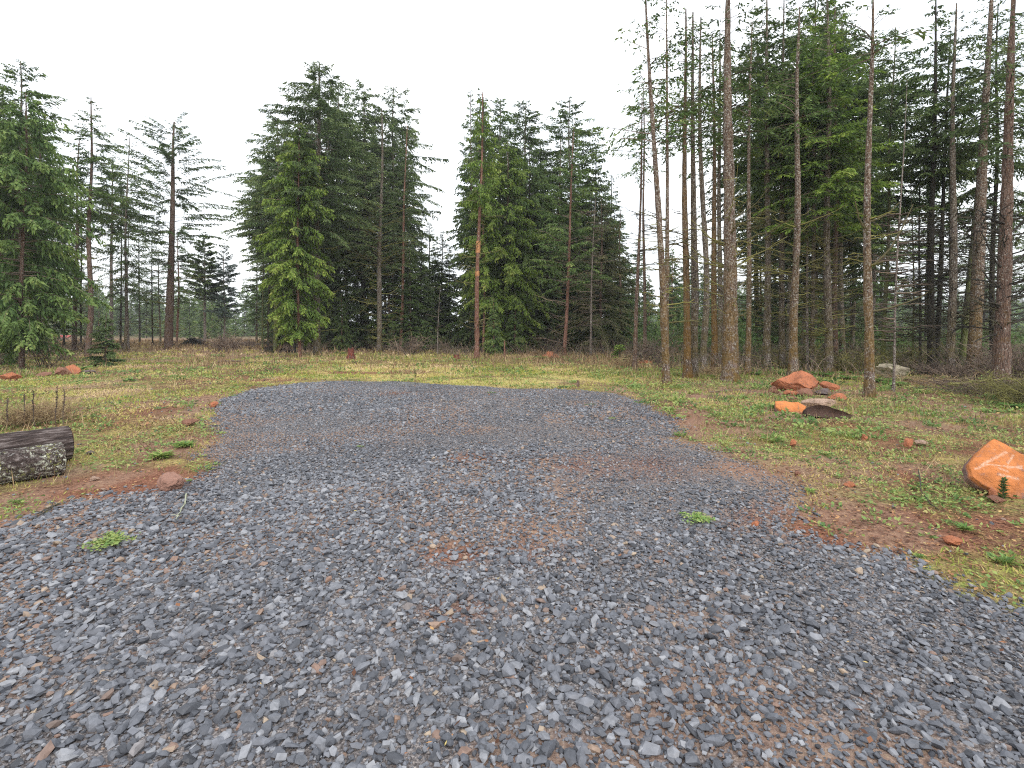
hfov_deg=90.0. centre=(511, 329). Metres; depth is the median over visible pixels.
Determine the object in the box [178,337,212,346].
debris pile
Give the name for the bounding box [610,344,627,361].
sapling
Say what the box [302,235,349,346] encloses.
conifer tree
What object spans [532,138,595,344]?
conifer tree
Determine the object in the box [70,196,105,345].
conifer tree
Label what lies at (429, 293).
conifer tree
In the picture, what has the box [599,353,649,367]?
bare shrub
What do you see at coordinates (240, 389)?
grass
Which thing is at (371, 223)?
conifer tree
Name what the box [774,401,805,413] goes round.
rock
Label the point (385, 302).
conifer tree
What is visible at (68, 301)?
conifer tree
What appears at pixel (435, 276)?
conifer tree
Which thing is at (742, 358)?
undergrowth
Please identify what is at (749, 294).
conifer tree
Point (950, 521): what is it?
weed clump
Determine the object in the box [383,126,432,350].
conifer tree
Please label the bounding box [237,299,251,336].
conifer tree
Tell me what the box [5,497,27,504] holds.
weed clump
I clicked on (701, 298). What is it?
conifer tree
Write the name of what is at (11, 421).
bare shrub
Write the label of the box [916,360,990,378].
bare shrub
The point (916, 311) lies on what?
conifer tree
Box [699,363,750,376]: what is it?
bare shrub
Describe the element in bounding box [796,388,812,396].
rock
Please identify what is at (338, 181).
conifer tree
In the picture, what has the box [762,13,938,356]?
conifer tree
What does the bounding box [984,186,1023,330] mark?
conifer tree
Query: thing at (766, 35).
conifer tree
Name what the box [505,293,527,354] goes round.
conifer tree
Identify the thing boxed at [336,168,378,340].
conifer tree
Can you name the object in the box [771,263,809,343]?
conifer tree
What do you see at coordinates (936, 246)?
conifer tree
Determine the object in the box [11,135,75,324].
conifer tree
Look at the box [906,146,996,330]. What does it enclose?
conifer tree
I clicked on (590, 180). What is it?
conifer tree
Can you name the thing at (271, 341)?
conifer tree
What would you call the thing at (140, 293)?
conifer tree
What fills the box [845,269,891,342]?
conifer tree
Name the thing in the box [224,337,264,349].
bare shrub
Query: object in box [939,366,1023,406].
brush tangle
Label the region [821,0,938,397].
conifer tree
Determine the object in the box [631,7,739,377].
conifer tree
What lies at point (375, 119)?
conifer tree
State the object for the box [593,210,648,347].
conifer tree
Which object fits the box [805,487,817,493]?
weed clump
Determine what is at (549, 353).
rock
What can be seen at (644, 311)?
conifer tree
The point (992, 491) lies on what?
rock
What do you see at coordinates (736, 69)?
conifer tree
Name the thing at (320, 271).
conifer tree
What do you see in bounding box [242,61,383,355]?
conifer tree
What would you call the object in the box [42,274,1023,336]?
forest
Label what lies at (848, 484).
rock
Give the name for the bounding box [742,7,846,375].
conifer tree
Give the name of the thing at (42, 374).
rock
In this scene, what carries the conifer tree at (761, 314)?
on the ground at (128, 478)
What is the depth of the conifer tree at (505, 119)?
45.98 m
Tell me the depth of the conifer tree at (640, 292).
77.61 m
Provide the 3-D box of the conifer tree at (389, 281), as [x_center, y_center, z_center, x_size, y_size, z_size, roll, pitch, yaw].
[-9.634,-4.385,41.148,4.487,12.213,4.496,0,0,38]
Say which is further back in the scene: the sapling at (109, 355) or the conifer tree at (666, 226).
the sapling at (109, 355)
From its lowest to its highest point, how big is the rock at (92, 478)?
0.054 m
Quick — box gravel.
[0,378,1023,767]
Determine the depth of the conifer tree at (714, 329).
19.66 m
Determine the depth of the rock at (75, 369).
17.98 m
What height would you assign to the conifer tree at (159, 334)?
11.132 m
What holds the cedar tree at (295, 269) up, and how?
on the ground at (128, 478)
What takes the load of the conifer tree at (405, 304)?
on the ground at (128, 478)
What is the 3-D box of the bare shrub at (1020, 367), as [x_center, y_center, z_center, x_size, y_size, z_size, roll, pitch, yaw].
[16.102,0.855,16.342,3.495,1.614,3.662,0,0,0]
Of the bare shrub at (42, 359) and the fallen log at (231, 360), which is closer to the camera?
the bare shrub at (42, 359)
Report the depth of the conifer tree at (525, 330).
36.88 m
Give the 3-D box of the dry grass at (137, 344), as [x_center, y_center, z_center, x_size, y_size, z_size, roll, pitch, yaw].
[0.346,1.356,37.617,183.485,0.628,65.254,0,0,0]
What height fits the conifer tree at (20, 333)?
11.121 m
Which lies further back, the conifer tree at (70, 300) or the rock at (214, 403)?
the conifer tree at (70, 300)
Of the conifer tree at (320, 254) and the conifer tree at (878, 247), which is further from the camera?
the conifer tree at (320, 254)
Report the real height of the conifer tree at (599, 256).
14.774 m
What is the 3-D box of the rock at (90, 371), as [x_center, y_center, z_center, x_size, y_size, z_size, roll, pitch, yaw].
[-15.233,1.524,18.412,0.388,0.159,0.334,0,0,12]
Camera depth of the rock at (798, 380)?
13.10 m
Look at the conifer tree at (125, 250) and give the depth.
35.66 m
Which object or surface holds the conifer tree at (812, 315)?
on the ground at (128, 478)
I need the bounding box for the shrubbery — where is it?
[45,313,1023,361]
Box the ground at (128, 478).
[0,334,1023,767]
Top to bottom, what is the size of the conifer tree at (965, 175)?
13.127 m
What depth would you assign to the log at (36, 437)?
6.01 m
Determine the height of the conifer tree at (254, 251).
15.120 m
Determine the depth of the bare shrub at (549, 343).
34.68 m
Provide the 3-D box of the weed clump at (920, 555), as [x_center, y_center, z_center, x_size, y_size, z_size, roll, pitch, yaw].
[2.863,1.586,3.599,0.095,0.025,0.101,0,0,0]
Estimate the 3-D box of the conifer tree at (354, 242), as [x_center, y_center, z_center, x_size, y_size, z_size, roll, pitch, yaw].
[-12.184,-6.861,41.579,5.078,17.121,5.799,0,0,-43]
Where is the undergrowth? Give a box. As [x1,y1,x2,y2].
[0,335,1023,378]
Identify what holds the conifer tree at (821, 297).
on the ground at (128, 478)
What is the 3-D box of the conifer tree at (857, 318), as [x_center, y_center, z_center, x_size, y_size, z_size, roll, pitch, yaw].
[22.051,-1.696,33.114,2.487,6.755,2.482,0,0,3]
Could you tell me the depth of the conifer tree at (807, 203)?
19.91 m
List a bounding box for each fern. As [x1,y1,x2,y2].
[815,372,834,375]
[833,375,863,378]
[878,380,908,384]
[996,402,1023,407]
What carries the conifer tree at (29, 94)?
on the ground at (128, 478)
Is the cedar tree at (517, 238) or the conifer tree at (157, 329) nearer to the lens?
the cedar tree at (517, 238)
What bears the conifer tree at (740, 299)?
on the ground at (128, 478)
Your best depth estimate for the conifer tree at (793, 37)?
28.75 m
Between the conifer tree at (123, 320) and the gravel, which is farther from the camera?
the conifer tree at (123, 320)
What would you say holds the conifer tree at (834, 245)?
on the ground at (128, 478)
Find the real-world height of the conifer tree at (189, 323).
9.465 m
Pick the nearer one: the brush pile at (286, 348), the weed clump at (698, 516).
the weed clump at (698, 516)
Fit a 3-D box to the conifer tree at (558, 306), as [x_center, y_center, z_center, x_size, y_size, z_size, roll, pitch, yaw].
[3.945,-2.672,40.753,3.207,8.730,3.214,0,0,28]
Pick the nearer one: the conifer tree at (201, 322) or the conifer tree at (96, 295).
the conifer tree at (201, 322)
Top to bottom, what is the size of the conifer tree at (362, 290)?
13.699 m
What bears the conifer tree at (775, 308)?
on the ground at (128, 478)
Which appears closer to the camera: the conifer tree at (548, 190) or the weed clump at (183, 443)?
the weed clump at (183, 443)
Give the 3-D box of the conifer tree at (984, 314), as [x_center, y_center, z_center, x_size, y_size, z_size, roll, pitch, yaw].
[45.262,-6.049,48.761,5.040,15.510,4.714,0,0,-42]
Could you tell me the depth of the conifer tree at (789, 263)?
28.71 m
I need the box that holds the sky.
[0,0,1023,326]
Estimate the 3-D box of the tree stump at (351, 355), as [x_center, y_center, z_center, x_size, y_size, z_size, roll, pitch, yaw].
[-8.613,1.301,27.436,0.591,0.742,0.596,0,0,0]
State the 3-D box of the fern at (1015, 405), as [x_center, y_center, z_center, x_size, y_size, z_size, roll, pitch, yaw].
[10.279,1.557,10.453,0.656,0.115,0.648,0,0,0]
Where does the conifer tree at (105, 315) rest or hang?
on the ground at (128, 478)
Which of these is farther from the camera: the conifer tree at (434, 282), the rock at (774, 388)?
the conifer tree at (434, 282)
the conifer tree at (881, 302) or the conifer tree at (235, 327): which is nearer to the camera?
the conifer tree at (881, 302)
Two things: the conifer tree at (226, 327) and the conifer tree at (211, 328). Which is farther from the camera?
the conifer tree at (226, 327)
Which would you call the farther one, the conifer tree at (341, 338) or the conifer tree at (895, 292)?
the conifer tree at (341, 338)
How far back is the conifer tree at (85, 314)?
87.82 m
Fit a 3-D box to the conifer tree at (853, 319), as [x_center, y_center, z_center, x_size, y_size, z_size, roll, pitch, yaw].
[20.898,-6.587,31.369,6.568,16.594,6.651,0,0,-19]
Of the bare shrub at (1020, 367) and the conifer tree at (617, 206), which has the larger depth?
the conifer tree at (617, 206)
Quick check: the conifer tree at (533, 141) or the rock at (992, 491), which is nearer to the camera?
the rock at (992, 491)
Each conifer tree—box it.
[0,59,91,356]
[0,93,114,369]
[0,114,68,343]
[0,350,28,364]
[6,111,84,350]
[6,118,87,354]
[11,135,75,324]
[26,139,113,351]
[44,97,138,356]
[52,173,86,345]
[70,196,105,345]
[73,155,151,342]
[77,301,94,338]
[80,112,242,349]
[81,137,165,351]
[82,280,102,325]
[93,295,104,336]
[101,185,140,342]
[101,308,113,338]
[113,302,129,333]
[113,304,124,335]
[119,231,134,350]
[123,207,157,341]
[123,304,137,335]
[130,301,149,333]
[134,218,166,344]
[135,284,157,337]
[143,236,177,343]
[153,311,161,335]
[154,237,205,342]
[173,302,183,330]
[176,232,229,340]
[178,287,201,337]
[195,302,209,338]
[200,243,244,339]
[202,302,220,338]
[208,279,233,337]
[221,119,325,350]
[222,314,231,336]
[228,178,274,348]
[230,308,241,337]
[232,253,267,342]
[235,165,281,345]
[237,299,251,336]
[240,127,296,343]
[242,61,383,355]
[242,176,275,311]
[252,272,273,336]
[257,275,290,345]
[259,262,302,344]
[262,160,322,352]
[273,94,377,347]
[273,130,341,343]
[302,164,329,351]
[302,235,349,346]
[306,80,389,333]
[313,78,411,347]
[320,206,366,348]
[322,239,364,343]
[325,118,375,313]
[328,139,385,348]
[329,108,423,352]
[329,294,352,351]
[332,187,391,348]
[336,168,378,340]
[341,85,450,323]
[344,213,387,347]
[358,142,422,290]
[358,207,408,347]
[362,202,409,349]
[368,116,418,349]
[382,245,414,348]
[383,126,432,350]
[386,125,431,320]
[391,246,431,344]
[391,264,422,344]
[399,216,433,333]
[399,238,441,349]
[411,257,437,345]
[412,222,453,331]
[416,250,446,333]
[425,231,460,340]
[429,259,454,348]
[434,248,461,344]
[435,97,507,343]
[445,90,493,349]
[446,92,505,357]
[455,97,532,252]
[456,88,504,351]
[458,176,509,351]
[478,100,569,332]
[481,298,504,355]
[500,195,544,339]
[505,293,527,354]
[526,124,611,355]
[527,145,561,332]
[529,96,620,343]
[529,231,568,350]
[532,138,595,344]
[542,265,569,341]
[549,199,640,353]
[554,184,605,332]
[564,148,634,346]
[577,190,618,330]
[589,83,680,355]
[592,0,717,384]
[593,175,642,331]
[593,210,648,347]
[595,190,640,335]
[599,94,675,366]
[616,0,724,320]
[625,242,657,334]
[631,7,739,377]
[638,276,658,333]
[646,16,751,372]
[647,12,744,377]
[656,248,683,340]
[669,33,756,368]
[672,32,774,364]
[676,0,799,382]
[676,241,701,330]
[683,251,710,333]
[687,36,793,349]
[699,259,723,335]
[709,0,837,369]
[711,22,793,374]
[716,0,851,368]
[734,0,910,356]
[734,75,845,350]
[735,130,816,310]
[737,206,785,347]
[737,283,745,325]
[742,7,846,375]
[743,21,904,355]
[753,0,903,372]
[753,142,856,352]
[761,65,852,369]
[761,270,786,346]
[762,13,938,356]
[762,14,882,370]
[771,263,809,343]
[772,4,901,365]
[800,262,856,328]
[808,88,911,352]
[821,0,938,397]
[830,59,938,334]
[837,265,864,348]
[842,27,973,363]
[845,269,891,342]
[859,187,909,334]
[860,90,941,391]
[861,0,1001,369]
[876,116,966,361]
[886,163,963,366]
[888,32,1002,370]
[894,178,970,341]
[895,3,1023,368]
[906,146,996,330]
[914,0,1023,376]
[914,3,1023,354]
[919,0,1023,371]
[941,0,1023,384]
[958,192,1020,332]
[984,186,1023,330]
[1011,217,1023,319]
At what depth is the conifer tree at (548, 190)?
45.19 m
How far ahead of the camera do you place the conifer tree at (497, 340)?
31.39 m
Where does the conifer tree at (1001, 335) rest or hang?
on the ground at (128, 478)
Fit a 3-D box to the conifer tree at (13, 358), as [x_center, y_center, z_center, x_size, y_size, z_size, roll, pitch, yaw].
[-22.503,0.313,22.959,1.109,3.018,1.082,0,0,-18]
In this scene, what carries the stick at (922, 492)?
on the ground at (128, 478)
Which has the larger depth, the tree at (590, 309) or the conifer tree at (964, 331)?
the tree at (590, 309)
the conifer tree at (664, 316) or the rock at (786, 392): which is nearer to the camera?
the rock at (786, 392)
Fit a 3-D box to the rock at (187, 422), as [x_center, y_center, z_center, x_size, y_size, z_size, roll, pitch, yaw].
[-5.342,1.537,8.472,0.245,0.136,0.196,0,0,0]
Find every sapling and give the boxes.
[82,317,126,366]
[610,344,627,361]
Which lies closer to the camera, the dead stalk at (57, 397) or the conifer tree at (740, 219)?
the dead stalk at (57, 397)
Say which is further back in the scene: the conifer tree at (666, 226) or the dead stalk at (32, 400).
the conifer tree at (666, 226)
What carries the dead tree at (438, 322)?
on the ground at (128, 478)
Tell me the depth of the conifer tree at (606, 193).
45.89 m
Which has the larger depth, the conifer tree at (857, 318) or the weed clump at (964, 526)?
the conifer tree at (857, 318)
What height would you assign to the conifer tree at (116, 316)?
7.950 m
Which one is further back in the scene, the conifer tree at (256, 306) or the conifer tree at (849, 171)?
the conifer tree at (256, 306)
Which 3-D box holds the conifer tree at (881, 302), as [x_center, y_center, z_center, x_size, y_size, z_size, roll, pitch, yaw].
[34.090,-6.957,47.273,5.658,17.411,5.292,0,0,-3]
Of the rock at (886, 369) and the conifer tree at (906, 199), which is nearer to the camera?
the rock at (886, 369)
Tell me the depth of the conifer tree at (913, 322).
20.43 m
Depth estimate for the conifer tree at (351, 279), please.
40.44 m
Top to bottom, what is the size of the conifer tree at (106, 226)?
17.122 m
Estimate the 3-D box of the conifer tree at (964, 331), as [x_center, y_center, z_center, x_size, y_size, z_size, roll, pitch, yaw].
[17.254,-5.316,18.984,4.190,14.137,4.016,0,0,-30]
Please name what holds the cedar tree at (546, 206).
on the ground at (128, 478)
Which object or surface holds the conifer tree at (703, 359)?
on the ground at (128, 478)
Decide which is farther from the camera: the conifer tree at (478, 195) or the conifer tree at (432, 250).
the conifer tree at (432, 250)
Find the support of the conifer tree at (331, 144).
on the ground at (128, 478)
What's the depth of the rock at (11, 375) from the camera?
16.05 m
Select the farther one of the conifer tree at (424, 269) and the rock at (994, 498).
the conifer tree at (424, 269)
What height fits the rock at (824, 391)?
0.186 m
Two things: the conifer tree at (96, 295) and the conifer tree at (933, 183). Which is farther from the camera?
the conifer tree at (96, 295)
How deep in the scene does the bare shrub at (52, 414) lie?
8.78 m
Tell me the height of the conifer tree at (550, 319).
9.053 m
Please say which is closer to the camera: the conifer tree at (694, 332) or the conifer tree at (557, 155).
the conifer tree at (694, 332)
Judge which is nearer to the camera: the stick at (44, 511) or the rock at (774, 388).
the stick at (44, 511)
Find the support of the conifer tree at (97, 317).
on the ground at (128, 478)
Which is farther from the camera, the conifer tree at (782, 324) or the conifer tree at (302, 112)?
the conifer tree at (302, 112)
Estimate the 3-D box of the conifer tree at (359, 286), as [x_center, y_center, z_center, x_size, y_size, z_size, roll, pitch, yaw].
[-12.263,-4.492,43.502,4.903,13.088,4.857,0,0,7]
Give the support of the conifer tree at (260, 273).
on the ground at (128, 478)
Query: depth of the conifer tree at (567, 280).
30.58 m
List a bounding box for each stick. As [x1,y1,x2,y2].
[30,502,60,513]
[32,505,55,518]
[171,493,186,518]
[915,469,943,513]
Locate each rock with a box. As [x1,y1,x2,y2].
[0,372,21,379]
[35,372,52,376]
[55,367,71,375]
[65,364,80,373]
[81,370,95,373]
[90,476,99,480]
[157,472,184,491]
[181,418,198,425]
[209,401,218,407]
[543,351,556,357]
[751,521,758,526]
[768,386,778,392]
[771,371,818,390]
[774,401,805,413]
[783,390,797,395]
[790,439,796,446]
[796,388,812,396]
[801,398,835,406]
[802,405,852,418]
[815,388,830,394]
[819,381,839,390]
[828,393,846,399]
[843,481,854,487]
[861,434,868,439]
[875,363,909,378]
[903,438,912,447]
[915,440,927,445]
[942,535,962,545]
[962,439,1023,498]
[986,495,1006,502]
[988,488,997,495]
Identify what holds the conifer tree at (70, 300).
on the ground at (128, 478)
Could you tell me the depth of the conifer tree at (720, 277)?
21.25 m
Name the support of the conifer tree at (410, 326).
on the ground at (128, 478)
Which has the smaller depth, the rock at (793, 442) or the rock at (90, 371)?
the rock at (793, 442)
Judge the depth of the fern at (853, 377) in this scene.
16.28 m
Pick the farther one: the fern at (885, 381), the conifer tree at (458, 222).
the conifer tree at (458, 222)
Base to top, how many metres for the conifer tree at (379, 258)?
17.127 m
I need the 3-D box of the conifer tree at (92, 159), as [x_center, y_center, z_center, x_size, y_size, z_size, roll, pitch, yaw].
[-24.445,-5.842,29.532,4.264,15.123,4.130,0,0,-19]
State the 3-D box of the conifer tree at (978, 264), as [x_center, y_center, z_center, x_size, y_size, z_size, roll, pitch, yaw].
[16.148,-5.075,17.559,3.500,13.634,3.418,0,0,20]
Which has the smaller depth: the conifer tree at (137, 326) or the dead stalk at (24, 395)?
the dead stalk at (24, 395)
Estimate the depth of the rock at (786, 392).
12.24 m
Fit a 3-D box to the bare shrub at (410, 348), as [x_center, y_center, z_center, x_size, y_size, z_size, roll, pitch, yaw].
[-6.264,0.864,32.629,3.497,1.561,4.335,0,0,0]
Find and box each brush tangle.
[880,371,1023,397]
[881,371,1017,386]
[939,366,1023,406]
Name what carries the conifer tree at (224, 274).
on the ground at (128, 478)
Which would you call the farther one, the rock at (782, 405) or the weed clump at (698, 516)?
the rock at (782, 405)
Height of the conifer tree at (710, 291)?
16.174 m
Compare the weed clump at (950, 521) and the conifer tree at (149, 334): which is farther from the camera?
the conifer tree at (149, 334)
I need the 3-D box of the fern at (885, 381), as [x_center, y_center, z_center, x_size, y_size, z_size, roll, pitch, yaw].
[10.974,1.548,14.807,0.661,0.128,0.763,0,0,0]
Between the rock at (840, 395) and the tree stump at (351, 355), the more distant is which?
the tree stump at (351, 355)
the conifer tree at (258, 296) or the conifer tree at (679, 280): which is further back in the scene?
the conifer tree at (679, 280)
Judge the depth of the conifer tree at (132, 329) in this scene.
125.35 m
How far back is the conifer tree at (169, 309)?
40.27 m
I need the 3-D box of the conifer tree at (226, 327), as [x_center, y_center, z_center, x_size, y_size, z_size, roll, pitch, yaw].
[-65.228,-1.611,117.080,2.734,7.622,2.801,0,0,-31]
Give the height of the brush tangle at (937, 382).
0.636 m
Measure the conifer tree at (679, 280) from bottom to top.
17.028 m
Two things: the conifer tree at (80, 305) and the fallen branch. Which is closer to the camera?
the fallen branch
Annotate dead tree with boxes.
[427,286,444,353]
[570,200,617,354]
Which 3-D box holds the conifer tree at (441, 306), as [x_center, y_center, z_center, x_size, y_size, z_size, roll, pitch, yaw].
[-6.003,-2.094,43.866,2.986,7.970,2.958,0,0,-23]
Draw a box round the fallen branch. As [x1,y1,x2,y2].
[947,379,1020,384]
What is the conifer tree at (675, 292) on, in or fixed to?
on the ground at (128, 478)
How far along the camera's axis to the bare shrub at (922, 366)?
17.83 m
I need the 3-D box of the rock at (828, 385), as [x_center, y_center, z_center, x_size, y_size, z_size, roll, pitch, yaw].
[8.434,1.495,13.569,0.464,0.266,0.446,0,0,44]
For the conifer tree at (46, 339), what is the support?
on the ground at (128, 478)
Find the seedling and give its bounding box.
[997,477,1010,498]
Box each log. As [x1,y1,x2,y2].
[0,426,73,460]
[0,442,66,484]
[218,359,244,362]
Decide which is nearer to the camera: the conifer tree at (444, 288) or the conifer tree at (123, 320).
the conifer tree at (444, 288)
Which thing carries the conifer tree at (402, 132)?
on the ground at (128, 478)
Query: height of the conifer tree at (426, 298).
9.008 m
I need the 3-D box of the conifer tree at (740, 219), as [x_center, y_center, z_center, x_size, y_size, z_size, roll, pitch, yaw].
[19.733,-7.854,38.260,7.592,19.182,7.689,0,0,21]
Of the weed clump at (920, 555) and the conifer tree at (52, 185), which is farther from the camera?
the conifer tree at (52, 185)
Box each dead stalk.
[6,398,9,429]
[23,393,25,425]
[30,390,34,426]
[54,386,58,426]
[62,389,65,424]
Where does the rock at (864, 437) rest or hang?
on the ground at (128, 478)
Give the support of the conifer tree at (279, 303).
on the ground at (128, 478)
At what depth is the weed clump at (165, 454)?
6.38 m
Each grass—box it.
[0,338,1023,490]
[0,339,1023,606]
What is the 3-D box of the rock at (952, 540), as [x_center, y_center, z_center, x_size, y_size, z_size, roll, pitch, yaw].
[3.307,1.586,3.850,0.150,0.066,0.120,0,0,0]
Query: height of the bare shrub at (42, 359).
1.542 m
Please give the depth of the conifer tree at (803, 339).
30.26 m
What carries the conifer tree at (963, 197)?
on the ground at (128, 478)
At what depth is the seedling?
4.74 m
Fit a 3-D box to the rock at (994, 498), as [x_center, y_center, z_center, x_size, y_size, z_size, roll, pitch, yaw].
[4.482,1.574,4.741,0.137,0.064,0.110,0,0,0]
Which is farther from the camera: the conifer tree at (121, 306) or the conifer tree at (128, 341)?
the conifer tree at (121, 306)
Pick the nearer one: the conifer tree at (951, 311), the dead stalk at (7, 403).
the dead stalk at (7, 403)
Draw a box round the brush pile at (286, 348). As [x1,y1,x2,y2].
[276,345,293,352]
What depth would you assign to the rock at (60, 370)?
17.52 m
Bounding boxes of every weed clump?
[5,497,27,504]
[77,529,140,551]
[147,450,175,458]
[169,440,195,447]
[679,511,715,523]
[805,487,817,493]
[912,552,927,558]
[941,519,961,525]
[952,522,976,531]
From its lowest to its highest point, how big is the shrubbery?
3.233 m
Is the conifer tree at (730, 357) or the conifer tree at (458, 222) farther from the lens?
the conifer tree at (458, 222)
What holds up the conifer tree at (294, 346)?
on the ground at (128, 478)
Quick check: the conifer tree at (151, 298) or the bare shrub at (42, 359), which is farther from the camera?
the conifer tree at (151, 298)
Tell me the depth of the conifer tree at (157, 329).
123.06 m
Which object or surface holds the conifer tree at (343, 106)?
on the ground at (128, 478)
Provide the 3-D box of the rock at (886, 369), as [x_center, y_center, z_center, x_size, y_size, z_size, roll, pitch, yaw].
[12.398,1.399,16.726,0.748,0.554,0.835,0,0,-38]
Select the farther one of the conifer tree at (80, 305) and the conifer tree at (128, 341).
the conifer tree at (80, 305)
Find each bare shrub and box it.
[0,393,103,424]
[0,398,79,427]
[3,332,84,366]
[196,329,245,351]
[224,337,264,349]
[385,333,438,354]
[529,332,570,352]
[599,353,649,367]
[628,333,682,362]
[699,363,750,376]
[751,339,850,368]
[814,347,912,372]
[838,340,945,370]
[891,357,969,375]
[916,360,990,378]
[936,332,1023,377]
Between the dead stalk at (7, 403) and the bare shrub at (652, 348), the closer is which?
the dead stalk at (7, 403)
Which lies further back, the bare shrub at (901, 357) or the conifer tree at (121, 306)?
the conifer tree at (121, 306)
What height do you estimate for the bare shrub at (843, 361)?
0.962 m
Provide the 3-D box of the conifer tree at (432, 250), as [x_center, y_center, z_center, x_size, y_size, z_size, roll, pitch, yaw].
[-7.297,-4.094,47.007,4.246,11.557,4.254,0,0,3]
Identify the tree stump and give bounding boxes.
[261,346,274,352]
[346,347,354,359]
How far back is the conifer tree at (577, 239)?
42.59 m
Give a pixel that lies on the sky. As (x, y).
(217, 62)
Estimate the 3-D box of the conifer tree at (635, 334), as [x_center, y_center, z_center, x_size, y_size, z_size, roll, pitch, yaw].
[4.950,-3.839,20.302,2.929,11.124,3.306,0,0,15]
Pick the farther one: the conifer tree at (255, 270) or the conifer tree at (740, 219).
the conifer tree at (255, 270)
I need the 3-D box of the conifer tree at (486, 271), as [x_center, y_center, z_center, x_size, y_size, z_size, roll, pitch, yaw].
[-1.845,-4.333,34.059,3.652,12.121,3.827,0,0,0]
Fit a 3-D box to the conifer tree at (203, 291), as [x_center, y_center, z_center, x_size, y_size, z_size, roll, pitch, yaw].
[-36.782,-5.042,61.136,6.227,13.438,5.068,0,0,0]
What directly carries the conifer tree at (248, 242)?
on the ground at (128, 478)
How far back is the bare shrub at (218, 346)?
36.36 m
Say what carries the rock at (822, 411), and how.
on the ground at (128, 478)
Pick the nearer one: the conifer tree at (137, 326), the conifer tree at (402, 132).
the conifer tree at (402, 132)
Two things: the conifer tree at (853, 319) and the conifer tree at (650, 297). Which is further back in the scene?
the conifer tree at (650, 297)
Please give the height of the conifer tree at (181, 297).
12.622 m
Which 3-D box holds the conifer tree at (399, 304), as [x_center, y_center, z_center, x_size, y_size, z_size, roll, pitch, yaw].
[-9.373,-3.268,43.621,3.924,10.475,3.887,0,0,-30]
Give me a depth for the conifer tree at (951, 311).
17.90 m
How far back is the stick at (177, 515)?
4.45 m
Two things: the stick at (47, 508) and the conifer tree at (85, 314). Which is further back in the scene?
the conifer tree at (85, 314)
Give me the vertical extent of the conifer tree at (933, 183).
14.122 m
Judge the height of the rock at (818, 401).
0.216 m
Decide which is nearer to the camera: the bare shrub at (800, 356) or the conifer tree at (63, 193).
the bare shrub at (800, 356)
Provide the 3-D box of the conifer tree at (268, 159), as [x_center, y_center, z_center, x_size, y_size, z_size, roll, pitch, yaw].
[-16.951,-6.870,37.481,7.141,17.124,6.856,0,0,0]
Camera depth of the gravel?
2.85 m
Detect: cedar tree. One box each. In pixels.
[252,123,335,356]
[470,141,554,352]
[492,142,572,345]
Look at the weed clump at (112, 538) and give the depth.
3.69 m
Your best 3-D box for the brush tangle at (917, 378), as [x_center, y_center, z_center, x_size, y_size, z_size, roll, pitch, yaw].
[12.749,1.437,14.815,3.850,0.414,3.607,0,0,-25]
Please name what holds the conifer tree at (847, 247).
on the ground at (128, 478)
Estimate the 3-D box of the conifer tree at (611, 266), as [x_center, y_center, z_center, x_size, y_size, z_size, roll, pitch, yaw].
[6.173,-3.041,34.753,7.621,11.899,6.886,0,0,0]
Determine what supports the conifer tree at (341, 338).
on the ground at (128, 478)
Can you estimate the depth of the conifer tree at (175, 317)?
98.41 m
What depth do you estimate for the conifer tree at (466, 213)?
39.83 m
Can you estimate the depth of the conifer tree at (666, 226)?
15.59 m
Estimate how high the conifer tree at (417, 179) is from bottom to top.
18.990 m
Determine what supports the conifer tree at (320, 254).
on the ground at (128, 478)
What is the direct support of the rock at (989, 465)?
on the ground at (128, 478)
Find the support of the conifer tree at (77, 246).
on the ground at (128, 478)
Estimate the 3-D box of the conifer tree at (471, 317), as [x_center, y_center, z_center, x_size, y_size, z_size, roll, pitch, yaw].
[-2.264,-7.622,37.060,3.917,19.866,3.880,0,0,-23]
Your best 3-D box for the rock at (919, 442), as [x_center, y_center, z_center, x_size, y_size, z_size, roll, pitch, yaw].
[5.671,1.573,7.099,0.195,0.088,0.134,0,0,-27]
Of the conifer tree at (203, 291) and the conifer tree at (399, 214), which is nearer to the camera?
the conifer tree at (399, 214)
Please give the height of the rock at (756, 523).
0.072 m
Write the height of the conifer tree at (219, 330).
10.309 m
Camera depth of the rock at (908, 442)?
6.94 m
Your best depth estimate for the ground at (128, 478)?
3.74 m
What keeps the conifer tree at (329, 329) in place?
on the ground at (128, 478)
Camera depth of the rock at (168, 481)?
5.01 m
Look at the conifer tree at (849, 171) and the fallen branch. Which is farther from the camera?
the conifer tree at (849, 171)
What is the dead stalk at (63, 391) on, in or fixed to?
on the ground at (128, 478)
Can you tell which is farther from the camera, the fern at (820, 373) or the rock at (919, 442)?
the fern at (820, 373)
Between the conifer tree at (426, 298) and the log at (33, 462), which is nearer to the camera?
the log at (33, 462)
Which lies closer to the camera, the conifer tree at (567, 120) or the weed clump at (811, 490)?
the weed clump at (811, 490)

